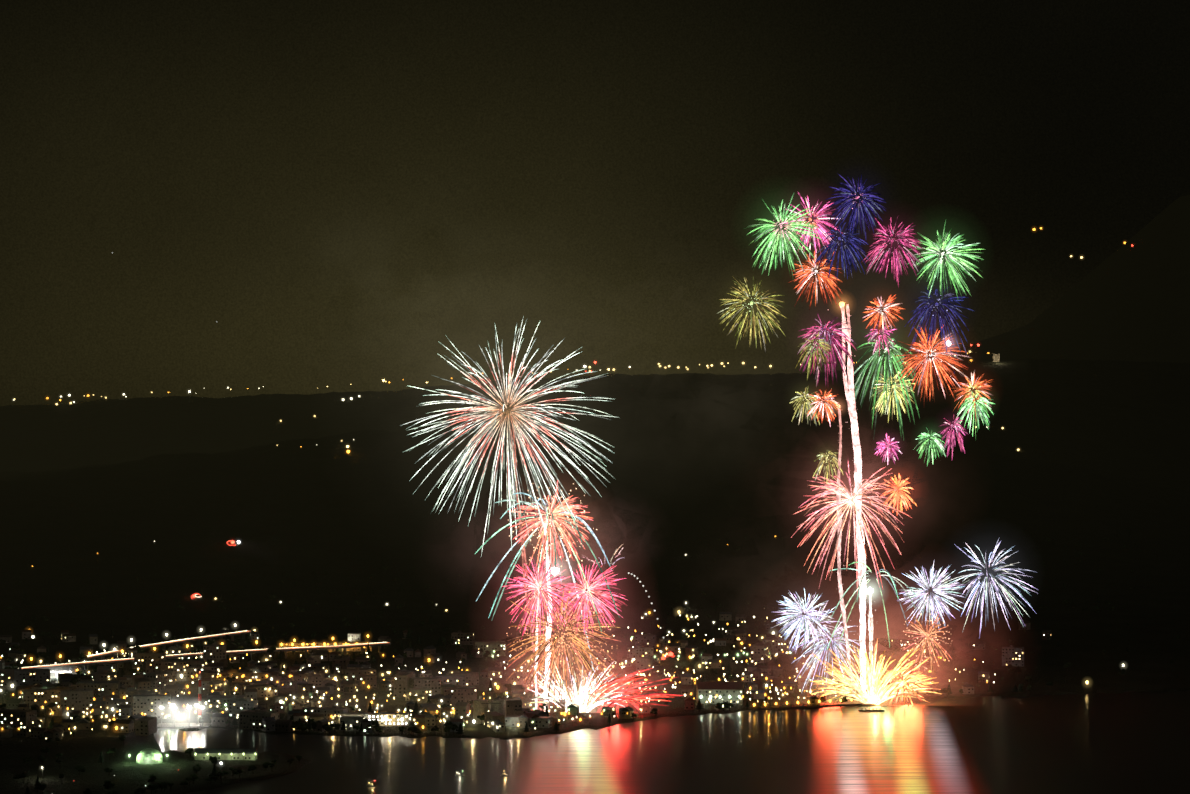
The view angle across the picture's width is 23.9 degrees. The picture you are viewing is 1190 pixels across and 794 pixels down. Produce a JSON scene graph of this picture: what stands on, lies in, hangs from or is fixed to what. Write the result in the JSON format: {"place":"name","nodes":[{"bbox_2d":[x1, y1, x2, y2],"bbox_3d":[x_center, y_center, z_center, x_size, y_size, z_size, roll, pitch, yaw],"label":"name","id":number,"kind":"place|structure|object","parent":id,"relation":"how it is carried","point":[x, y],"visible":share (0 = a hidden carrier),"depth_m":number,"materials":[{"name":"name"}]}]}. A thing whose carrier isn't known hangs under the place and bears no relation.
{"place":"outdoors","nodes":[
{"label":"outdoors","id":0,"kind":"place"},
{"bbox_2d":[0,195,1189,793],"bbox_3d":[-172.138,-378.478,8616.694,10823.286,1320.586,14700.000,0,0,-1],"label":"mountain","id":1,"kind":"structure","parent":0,"point":[1090,391],"depth_m":3963.19,"materials":[{"name":"black"}]},
{"bbox_2d":[0,227,1132,785],"bbox_3d":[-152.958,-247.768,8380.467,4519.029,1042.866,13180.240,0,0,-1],"label":"town lights","id":2,"kind":"object","parent":1,"relation":"on","point":[380,643],"visible":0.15,"depth_m":2707.88},
{"bbox_2d":[0,353,1189,793],"bbox_3d":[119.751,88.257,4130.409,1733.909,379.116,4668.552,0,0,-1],"label":"town","id":3,"kind":"object","parent":1,"relation":"on","point":[78,691],"visible":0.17,"depth_m":2583.38,"materials":[{"name":"metal"}]},
{"bbox_2d":[0,0,1189,405],"label":"sky","id":4,"kind":"structure","parent":0,"point":[346,188],"materials":[{"name":"black"}]},
{"bbox_2d":[153,690,1189,793],"bbox_3d":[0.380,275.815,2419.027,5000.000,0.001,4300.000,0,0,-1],"label":"lake water","id":5,"kind":"structure","parent":0,"point":[1129,742],"depth_m":2173.82,"materials":[{"name":"black liquid"}]},
{"bbox_2d":[401,173,1037,712],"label":"fireworks","id":6,"kind":"object","parent":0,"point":[879,691],"visible":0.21,"depth_m":2485.23,"materials":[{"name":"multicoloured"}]}
]}

